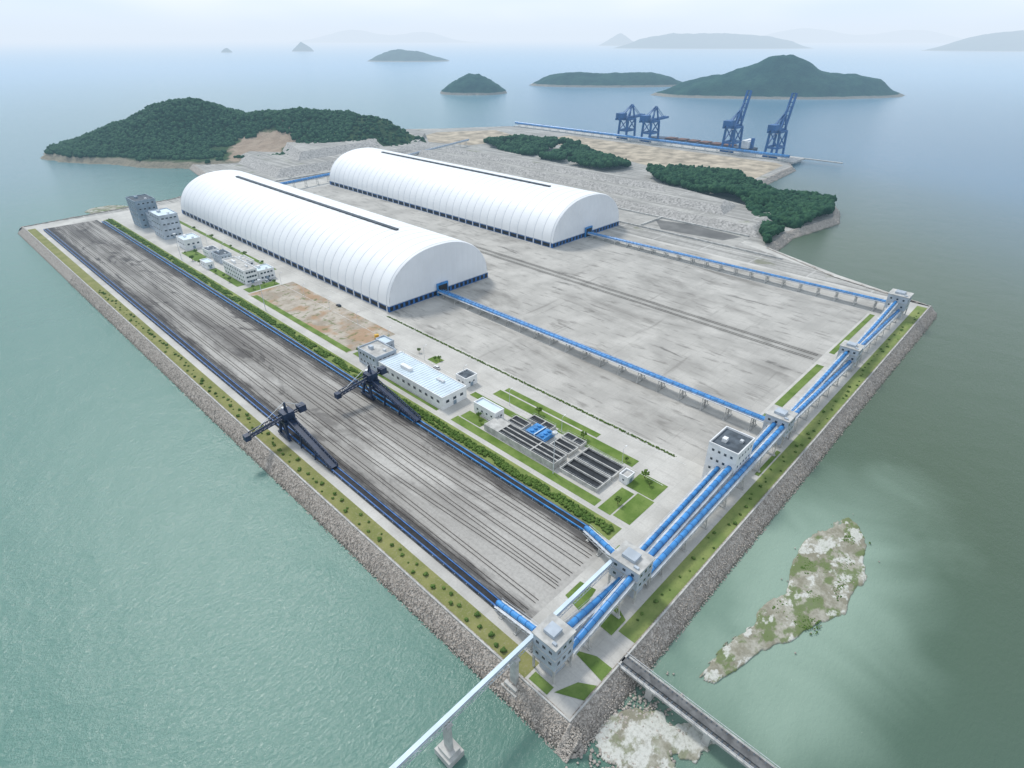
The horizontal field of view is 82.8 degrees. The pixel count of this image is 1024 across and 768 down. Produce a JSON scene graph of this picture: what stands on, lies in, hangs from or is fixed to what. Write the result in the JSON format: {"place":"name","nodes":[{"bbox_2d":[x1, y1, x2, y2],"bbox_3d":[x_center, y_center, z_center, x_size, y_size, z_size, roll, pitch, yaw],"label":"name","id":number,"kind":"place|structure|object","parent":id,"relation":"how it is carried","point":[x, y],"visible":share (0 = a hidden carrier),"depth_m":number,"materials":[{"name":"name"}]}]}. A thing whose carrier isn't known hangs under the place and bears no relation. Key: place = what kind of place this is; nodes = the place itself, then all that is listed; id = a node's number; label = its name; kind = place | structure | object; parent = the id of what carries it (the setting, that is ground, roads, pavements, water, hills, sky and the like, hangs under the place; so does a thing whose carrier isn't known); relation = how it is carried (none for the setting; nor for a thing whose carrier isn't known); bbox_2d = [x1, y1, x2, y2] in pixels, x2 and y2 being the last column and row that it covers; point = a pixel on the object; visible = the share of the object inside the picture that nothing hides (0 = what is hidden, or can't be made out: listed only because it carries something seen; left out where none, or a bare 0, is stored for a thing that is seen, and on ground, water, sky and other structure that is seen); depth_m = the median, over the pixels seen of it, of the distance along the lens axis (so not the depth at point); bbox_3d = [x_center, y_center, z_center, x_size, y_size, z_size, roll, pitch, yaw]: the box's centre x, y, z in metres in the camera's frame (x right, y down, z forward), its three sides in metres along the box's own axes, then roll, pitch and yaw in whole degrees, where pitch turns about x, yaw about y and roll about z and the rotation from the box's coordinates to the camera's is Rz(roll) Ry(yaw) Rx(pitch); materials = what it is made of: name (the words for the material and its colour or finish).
{"place":"outdoors","nodes":[
{"label":"outdoors","id":0,"kind":"place"},
{"bbox_2d":[125,194,157,228],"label":"plant tower","id":1,"kind":"structure","parent":0,"point":[139,206],"depth_m":557.88,"materials":[{"name":"concrete"}]},
{"bbox_2d":[148,208,182,239],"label":"plant tower","id":2,"kind":"structure","parent":0,"point":[166,223],"depth_m":529.19,"materials":[{"name":"metal"}]},
{"bbox_2d":[40,103,424,168],"bbox_3d":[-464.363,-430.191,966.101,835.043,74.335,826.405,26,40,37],"label":"wooded hill","id":3,"kind":"structure","parent":0,"point":[272,139],"depth_m":897.16,"materials":[{"name":"plant"}]},
{"bbox_2d":[43,97,425,162],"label":"hillside woodland","id":4,"kind":"object","parent":3,"relation":"on","point":[158,139],"visible":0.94,"depth_m":921.51,"materials":[{"name":"green plant"}]},
{"bbox_2d":[222,256,258,283],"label":"office building","id":5,"kind":"structure","parent":0,"point":[241,270],"depth_m":439.11,"materials":[{"name":"white paint"}]},
{"bbox_2d":[252,295,350,351],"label":"lawn ground","id":6,"kind":"structure","parent":0,"point":[310,328],"depth_m":374.41,"materials":[{"name":"green plant"}]},
{"bbox_2d":[248,282,394,352],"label":"earth ground","id":7,"kind":"structure","parent":0,"point":[343,329],"depth_m":386.54,"materials":[{"name":"soil"}]},
{"bbox_2d":[47,220,604,619],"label":"coal yard ground","id":8,"kind":"structure","parent":0,"point":[543,592],"depth_m":262.76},
{"bbox_2d":[51,228,527,611],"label":"railway track","id":9,"kind":"structure","parent":8,"relation":"on","point":[332,452],"depth_m":241.62,"materials":[{"name":"metal"}]},
{"bbox_2d":[56,227,537,602],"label":"railway track","id":10,"kind":"structure","parent":8,"relation":"on","point":[336,443],"depth_m":255.87,"materials":[{"name":"metal"}]},
{"bbox_2d":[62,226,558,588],"bbox_3d":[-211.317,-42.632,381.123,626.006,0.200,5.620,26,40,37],"label":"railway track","id":11,"kind":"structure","parent":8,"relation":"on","point":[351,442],"depth_m":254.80,"materials":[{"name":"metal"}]},
{"bbox_2d":[70,225,560,581],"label":"railway track","id":12,"kind":"structure","parent":8,"relation":"on","point":[356,431],"depth_m":264.18,"materials":[{"name":"metal"}]},
{"bbox_2d":[78,225,571,575],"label":"railway track","id":13,"kind":"structure","parent":8,"relation":"on","point":[360,424],"depth_m":269.21,"materials":[{"name":"metal"}]},
{"bbox_2d":[82,224,581,565],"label":"railway track","id":14,"kind":"structure","parent":8,"relation":"on","point":[369,421],"depth_m":270.75,"materials":[{"name":"metal"}]},
{"bbox_2d":[90,223,591,557],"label":"railway track","id":15,"kind":"structure","parent":8,"relation":"on","point":[380,418],"depth_m":273.58,"materials":[{"name":"metal"}]},
{"bbox_2d":[95,221,595,550],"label":"railway track","id":16,"kind":"structure","parent":8,"relation":"on","point":[385,411],"depth_m":276.99,"materials":[{"name":"metal"}]},
{"bbox_2d":[334,364,420,422],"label":"stacker machine","id":17,"kind":"object","parent":8,"relation":"on","point":[371,380],"visible":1,"depth_m":290.33,"materials":[{"name":"black metal"}]},
{"bbox_2d":[283,138,382,160],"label":"raised ground","id":18,"kind":"structure","parent":0,"point":[300,151],"depth_m":871.34,"materials":[{"name":"stone"}]},
{"bbox_2d":[239,132,430,178],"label":"raised ground","id":19,"kind":"structure","parent":0,"point":[276,166],"depth_m":822.14,"materials":[{"name":"stone"}]},
{"bbox_2d":[104,219,621,539],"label":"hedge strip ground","id":20,"kind":"structure","parent":0,"point":[597,529],"depth_m":275.46,"materials":[{"name":"green plant"}]},
{"bbox_2d":[106,218,613,533],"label":"hedge","id":21,"kind":"object","parent":20,"relation":"on","point":[575,509],"visible":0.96,"depth_m":279.55,"materials":[{"name":"green plant"}]},
{"bbox_2d":[134,230,599,511],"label":"service road","id":22,"kind":"structure","parent":0,"point":[494,447],"depth_m":294.97,"materials":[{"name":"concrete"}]},
{"bbox_2d":[288,30,483,42],"bbox_3d":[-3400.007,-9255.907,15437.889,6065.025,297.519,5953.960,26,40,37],"label":"island hill","id":23,"kind":"structure","parent":0,"point":[353,36],"depth_m":15080.99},
{"bbox_2d":[368,49,448,61],"bbox_3d":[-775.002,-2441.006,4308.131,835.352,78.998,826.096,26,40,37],"label":"island hill","id":24,"kind":"structure","parent":0,"point":[399,55],"depth_m":4226.55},
{"bbox_2d":[303,185,549,258],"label":"stockyard ground","id":25,"kind":"structure","parent":0,"point":[503,244],"depth_m":575.58,"materials":[{"name":"concrete"}]},
{"bbox_2d":[27,126,887,295],"bbox_3d":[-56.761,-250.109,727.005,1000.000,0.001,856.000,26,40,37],"label":"reclaimed ground","id":26,"kind":"structure","parent":0,"point":[636,170],"depth_m":685.05,"materials":[{"name":"concrete"}]},
{"bbox_2d":[483,134,836,242],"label":"woodland","id":27,"kind":"object","parent":26,"relation":"on","point":[793,209],"visible":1,"depth_m":711.91,"materials":[{"name":"green plant"}]},
{"bbox_2d":[426,130,510,144],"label":"earth ground","id":28,"kind":"structure","parent":0,"point":[475,137],"depth_m":1070.32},
{"bbox_2d":[440,73,506,94],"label":"island hill","id":29,"kind":"structure","parent":0,"point":[472,84],"depth_m":1875.69,"materials":[{"name":"plant"}]},
{"bbox_2d":[24,178,928,718],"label":"ground","id":30,"kind":"structure","parent":0,"point":[680,476],"depth_m":293.41,"materials":[{"name":"concrete"}]},
{"bbox_2d":[43,228,505,609],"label":"belt conveyor","id":31,"kind":"object","parent":30,"relation":"on","point":[481,591],"visible":0.91,"depth_m":245.00,"materials":[{"name":"metal"}]},
{"bbox_2d":[28,229,538,677],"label":"verge grass","id":32,"kind":"structure","parent":30,"relation":"on","point":[467,609],"depth_m":231.83,"materials":[{"name":"green plant"}]},
{"bbox_2d":[242,402,337,469],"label":"stacker machine","id":33,"kind":"object","parent":30,"relation":"on","point":[286,417],"visible":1,"depth_m":259.93,"materials":[{"name":"black metal"}]},
{"bbox_2d":[23,227,569,720],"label":"crest wall","id":34,"kind":"structure","parent":30,"relation":"on","point":[341,515],"depth_m":216.21,"materials":[{"name":"concrete"}]},
{"bbox_2d":[181,170,487,311],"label":"storage shed","id":35,"kind":"structure","parent":30,"relation":"on","point":[365,255],"depth_m":442.10,"materials":[{"name":"white metal"}]},
{"bbox_2d":[101,221,592,533],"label":"belt conveyor","id":36,"kind":"object","parent":30,"relation":"on","point":[575,522],"visible":0.94,"depth_m":286.04,"materials":[{"name":"metal"}]},
{"bbox_2d":[357,339,395,370],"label":"workshop","id":37,"kind":"structure","parent":30,"relation":"on","point":[374,352],"depth_m":325.29,"materials":[{"name":"paint"}]},
{"bbox_2d":[378,351,466,409],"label":"long workshop","id":38,"kind":"structure","parent":30,"relation":"on","point":[439,389],"depth_m":302.10,"materials":[{"name":"white paint"}]},
{"bbox_2d":[329,147,618,247],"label":"storage shed","id":39,"kind":"structure","parent":30,"relation":"on","point":[530,210],"depth_m":570.54,"materials":[{"name":"white metal"}]},
{"bbox_2d":[473,397,503,419],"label":"workshop","id":40,"kind":"structure","parent":30,"relation":"on","point":[487,409],"depth_m":282.16,"materials":[{"name":"white paint"}]},
{"bbox_2d":[494,599,537,652],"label":"conveyor gallery","id":41,"kind":"object","parent":30,"relation":"on","point":[521,621],"visible":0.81,"depth_m":180.49,"materials":[{"name":"blue metal"}]},
{"bbox_2d":[484,416,566,469],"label":"settling tank","id":42,"kind":"object","parent":30,"relation":"on","point":[533,447],"visible":0.97,"depth_m":261.20,"materials":[{"name":"concrete"}]},
{"bbox_2d":[387,316,676,456],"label":"hedge","id":43,"kind":"object","parent":30,"relation":"on","point":[597,418],"visible":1,"depth_m":303.95,"materials":[{"name":"green plant"}]},
{"bbox_2d":[531,613,575,684],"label":"transfer tower","id":44,"kind":"structure","parent":30,"relation":"on","point":[553,639],"depth_m":163.77,"materials":[{"name":"concrete"}]},
{"bbox_2d":[559,457,611,492],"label":"settling tank","id":45,"kind":"object","parent":30,"relation":"on","point":[586,475],"visible":1,"depth_m":244.69,"materials":[{"name":"concrete"}]},
{"bbox_2d":[564,576,621,631],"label":"conveyor gallery","id":46,"kind":"object","parent":30,"relation":"on","point":[578,618],"visible":0.69,"depth_m":179.40,"materials":[{"name":"blue metal"}]},
{"bbox_2d":[583,525,615,571],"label":"conveyor gallery","id":47,"kind":"object","parent":30,"relation":"on","point":[600,542],"visible":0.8,"depth_m":208.11,"materials":[{"name":"blue metal"}]},
{"bbox_2d":[575,447,625,480],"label":"settling tank","id":48,"kind":"object","parent":30,"relation":"on","point":[595,459],"visible":1,"depth_m":251.55,"materials":[{"name":"concrete"}]},
{"bbox_2d":[438,289,764,430],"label":"conveyor gallery","id":49,"kind":"object","parent":30,"relation":"on","point":[726,405],"visible":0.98,"depth_m":318.42,"materials":[{"name":"blue metal"}]},
{"bbox_2d":[573,575,635,656],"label":"conveyor gallery","id":50,"kind":"object","parent":30,"relation":"on","point":[596,618],"visible":0.91,"depth_m":178.11,"materials":[{"name":"blue metal"}]},
{"bbox_2d":[637,466,720,551],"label":"conveyor gallery","id":51,"kind":"object","parent":30,"relation":"on","point":[669,520],"visible":0.56,"depth_m":218.50,"materials":[{"name":"blue metal"}]},
{"bbox_2d":[647,466,733,556],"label":"conveyor gallery","id":52,"kind":"object","parent":30,"relation":"on","point":[690,511],"visible":0.77,"depth_m":216.01,"materials":[{"name":"blue metal"}]},
{"bbox_2d":[651,425,785,580],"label":"conveyor gallery","id":53,"kind":"object","parent":30,"relation":"on","point":[663,556],"visible":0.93,"depth_m":220.97,"materials":[{"name":"blue metal"}]},
{"bbox_2d":[587,232,885,310],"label":"conveyor gallery","id":54,"kind":"object","parent":30,"relation":"on","point":[817,286],"visible":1,"depth_m":444.16,"materials":[{"name":"blue metal"}]},
{"bbox_2d":[568,306,930,722],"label":"crest wall","id":55,"kind":"structure","parent":30,"relation":"on","point":[647,631],"depth_m":206.66,"materials":[{"name":"concrete"}]},
{"bbox_2d":[619,306,926,642],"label":"verge grass","id":56,"kind":"structure","parent":30,"relation":"on","point":[632,629],"depth_m":231.33,"materials":[{"name":"plant"}]},
{"bbox_2d":[790,351,849,416],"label":"conveyor gallery","id":57,"kind":"object","parent":30,"relation":"on","point":[831,370],"visible":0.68,"depth_m":300.41,"materials":[{"name":"blue metal"}]},
{"bbox_2d":[792,360,852,432],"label":"conveyor gallery","id":58,"kind":"object","parent":30,"relation":"on","point":[801,408],"visible":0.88,"depth_m":289.48,"materials":[{"name":"blue metal"}]},
{"bbox_2d":[18,227,936,752],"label":"revetment slope","id":59,"kind":"structure","parent":0,"point":[62,269],"depth_m":218.93,"materials":[{"name":"stone"}]},
{"bbox_2d":[68,277,935,763],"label":"loose boulders","id":60,"kind":"object","parent":59,"relation":"on","point":[572,745],"visible":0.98,"depth_m":191.72,"materials":[{"name":"stone"}]},
{"bbox_2d":[0,36,1023,767],"bbox_3d":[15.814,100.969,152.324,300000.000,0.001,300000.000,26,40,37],"label":"water","id":61,"kind":"structure","parent":0,"point":[184,582],"depth_m":242.21,"materials":[{"name":"teal liquid"}]},
{"bbox_2d":[389,560,612,767],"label":"trestle gallery","id":62,"kind":"object","parent":61,"relation":"in","point":[449,751],"visible":0.89,"depth_m":153.64,"materials":[{"name":"metal"}]},
{"bbox_2d":[617,652,779,767],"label":"causeway bridge","id":63,"kind":"structure","parent":61,"relation":"in","point":[721,736],"depth_m":158.37,"materials":[{"name":"concrete"}]},
{"bbox_2d":[651,136,757,150],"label":"bulk ship","id":64,"kind":"object","parent":61,"relation":"on","point":[747,144],"visible":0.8,"depth_m":980.70,"materials":[{"name":"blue metal"}]},
{"bbox_2d":[565,529,879,767],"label":"shoal rocks","id":65,"kind":"object","parent":61,"relation":"in","point":[652,706],"visible":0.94,"depth_m":163.65,"materials":[{"name":"stone"}]},
{"bbox_2d":[0,0,1023,35],"label":"sky","id":66,"kind":"structure","parent":0,"point":[17,17],"materials":[{"name":"white"}]},
{"bbox_2d":[451,416,600,505],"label":"lawn ground","id":67,"kind":"structure","parent":0,"point":[546,472],"depth_m":253.50,"materials":[{"name":"green plant"}]},
{"bbox_2d":[505,388,600,437],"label":"lawn ground","id":68,"kind":"structure","parent":0,"point":[558,415],"depth_m":286.29,"materials":[{"name":"green plant"}]},
{"bbox_2d":[443,148,664,191],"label":"raised ground","id":69,"kind":"structure","parent":0,"point":[595,175],"depth_m":733.81,"materials":[{"name":"stone"}]},
{"bbox_2d":[387,297,743,465],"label":"stockyard ground","id":70,"kind":"structure","parent":0,"point":[685,430],"depth_m":313.77,"materials":[{"name":"concrete"}]},
{"bbox_2d":[493,390,638,466],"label":"lawn ground","id":71,"kind":"structure","parent":0,"point":[592,441],"depth_m":275.07,"materials":[{"name":"green plant"}]},
{"bbox_2d":[416,149,736,214],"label":"raised ground","id":72,"kind":"structure","parent":0,"point":[674,196],"depth_m":670.71,"materials":[{"name":"stone"}]},
{"bbox_2d":[404,149,771,237],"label":"raised ground","id":73,"kind":"structure","parent":0,"point":[740,218],"depth_m":591.80,"materials":[{"name":"stone"}]},
{"bbox_2d":[560,609,625,664],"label":"access road","id":74,"kind":"structure","parent":0,"point":[612,652],"depth_m":177.17,"materials":[{"name":"concrete"}]},
{"bbox_2d":[576,651,611,680],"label":"lawn ground","id":75,"kind":"structure","parent":0,"point":[599,668],"depth_m":172.06,"materials":[{"name":"green plant"}]},
{"bbox_2d":[530,72,680,87],"bbox_3d":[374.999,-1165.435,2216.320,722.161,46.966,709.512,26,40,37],"label":"island hill","id":76,"kind":"structure","parent":0,"point":[610,80],"depth_m":2167.45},
{"bbox_2d":[607,540,655,602],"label":"transfer tower","id":77,"kind":"structure","parent":0,"point":[632,560],"depth_m":188.65,"materials":[{"name":"concrete"}]},
{"bbox_2d":[449,266,814,417],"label":"stockyard ground","id":78,"kind":"structure","parent":0,"point":[751,375],"depth_m":358.42,"materials":[{"name":"concrete"}]},
{"bbox_2d":[613,493,653,524],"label":"lawn ground","id":79,"kind":"structure","parent":0,"point":[634,508],"depth_m":228.36,"materials":[{"name":"green plant"}]},
{"bbox_2d":[594,708,679,767],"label":"rock","id":80,"kind":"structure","parent":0,"point":[638,743],"depth_m":157.86,"materials":[{"name":"stone"}]},
{"bbox_2d":[472,244,821,361],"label":"stockyard ground","id":81,"kind":"structure","parent":0,"point":[816,358],"depth_m":395.03,"materials":[{"name":"concrete"}]},
{"bbox_2d":[475,246,817,355],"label":"railway track","id":82,"kind":"structure","parent":81,"relation":"on","point":[783,344],"depth_m":399.25,"materials":[{"name":"metal"}]},
{"bbox_2d":[480,251,813,359],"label":"railway track","id":83,"kind":"structure","parent":81,"relation":"on","point":[780,348],"depth_m":393.16,"materials":[{"name":"metal"}]},
{"bbox_2d":[626,473,667,499],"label":"lawn ground","id":84,"kind":"structure","parent":0,"point":[640,485],"depth_m":240.00,"materials":[{"name":"green plant"}]},
{"bbox_2d":[513,125,804,163],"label":"quay deck","id":85,"kind":"structure","parent":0,"point":[792,160],"depth_m":972.58,"materials":[{"name":"concrete"}]},
{"bbox_2d":[515,121,789,160],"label":"conveyor gallery","id":86,"kind":"object","parent":85,"relation":"on","point":[742,151],"visible":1,"depth_m":985.15,"materials":[{"name":"blue metal"}]},
{"bbox_2d":[639,106,668,142],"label":"quay crane","id":87,"kind":"object","parent":85,"relation":"on","point":[645,119],"visible":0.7,"depth_m":1004.39,"materials":[{"name":"blue paint"}]},
{"bbox_2d":[720,90,752,152],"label":"quay crane","id":88,"kind":"object","parent":85,"relation":"on","point":[733,125],"visible":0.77,"depth_m":912.58,"materials":[{"name":"blue paint"}]},
{"bbox_2d":[762,93,797,158],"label":"quay crane","id":89,"kind":"object","parent":85,"relation":"on","point":[777,128],"visible":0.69,"depth_m":870.81,"materials":[{"name":"blue paint"}]},
{"bbox_2d":[558,136,782,178],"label":"earth ground","id":90,"kind":"structure","parent":0,"point":[665,157],"depth_m":886.38,"materials":[{"name":"soil"}]},
{"bbox_2d":[618,209,749,245],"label":"stockyard ground","id":91,"kind":"structure","parent":0,"point":[632,217],"depth_m":572.57,"materials":[{"name":"concrete"}]},
{"bbox_2d":[668,723,714,763],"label":"mud bank","id":92,"kind":"structure","parent":0,"point":[693,747],"depth_m":157.06,"materials":[{"name":"stone"}]},
{"bbox_2d":[521,237,868,354],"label":"stockyard ground","id":93,"kind":"structure","parent":0,"point":[814,324],"depth_m":419.51,"materials":[{"name":"concrete"}]},
{"bbox_2d":[656,220,739,239],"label":"wet ground","id":94,"kind":"structure","parent":0,"point":[687,229],"depth_m":554.90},
{"bbox_2d":[615,33,813,48],"bbox_3d":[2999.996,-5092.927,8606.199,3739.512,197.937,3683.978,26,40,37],"label":"island hill","id":95,"kind":"structure","parent":0,"point":[704,41],"depth_m":8367.10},
{"bbox_2d":[702,426,754,486],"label":"control building","id":96,"kind":"structure","parent":0,"point":[729,446],"depth_m":235.73,"materials":[{"name":"white paint"}]},
{"bbox_2d":[699,624,767,683],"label":"mud bank","id":97,"kind":"structure","parent":0,"point":[737,653],"depth_m":180.06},
{"bbox_2d":[597,230,883,305],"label":"stockyard ground","id":98,"kind":"structure","parent":0,"point":[703,255],"depth_m":464.49,"materials":[{"name":"concrete"}]},
{"bbox_2d":[651,54,905,99],"bbox_3d":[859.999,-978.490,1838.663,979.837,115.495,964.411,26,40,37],"label":"island hill","id":99,"kind":"structure","parent":0,"point":[782,77],"depth_m":1772.00,"materials":[{"name":"plant"}]},
{"bbox_2d":[761,404,797,447],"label":"transfer tower","id":100,"kind":"structure","parent":0,"point":[779,416],"depth_m":260.30,"materials":[{"name":"concrete"}]},
{"bbox_2d":[755,589,823,650],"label":"mud bank","id":101,"kind":"structure","parent":0,"point":[782,627],"depth_m":191.92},
{"bbox_2d":[763,364,823,415],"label":"lawn ground","id":102,"kind":"structure","parent":0,"point":[783,400],"depth_m":309.17,"materials":[{"name":"green plant"}]},
{"bbox_2d":[741,241,888,294],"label":"access road","id":103,"kind":"structure","parent":0,"point":[761,247],"depth_m":478.75,"materials":[{"name":"concrete"}]},
{"bbox_2d":[786,517,866,621],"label":"mud bank","id":104,"kind":"structure","parent":0,"point":[821,550],"depth_m":209.53,"materials":[{"name":"stone"}]},
{"bbox_2d":[762,162,917,303],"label":"revetment slope","id":105,"kind":"structure","parent":0,"point":[783,240],"depth_m":568.54,"materials":[{"name":"stone"}]},
{"bbox_2d":[836,340,864,371],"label":"transfer tower","id":106,"kind":"structure","parent":0,"point":[854,350],"depth_m":319.37,"materials":[{"name":"concrete"}]},
{"bbox_2d":[764,28,962,42],"bbox_3d":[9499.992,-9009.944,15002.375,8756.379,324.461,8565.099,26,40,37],"label":"island hill","id":107,"kind":"structure","parent":0,"point":[805,35],"depth_m":14578.81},
{"bbox_2d":[881,288,913,319],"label":"transfer tower","id":108,"kind":"structure","parent":0,"point":[902,298],"depth_m":378.75,"materials":[{"name":"paint"}]},
{"bbox_2d":[921,30,1023,51],"bbox_3d":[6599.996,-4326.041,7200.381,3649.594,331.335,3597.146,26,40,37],"label":"island hill","id":109,"kind":"structure","parent":0,"point":[1012,41],"depth_m":7024.84,"materials":[{"name":"grey"}]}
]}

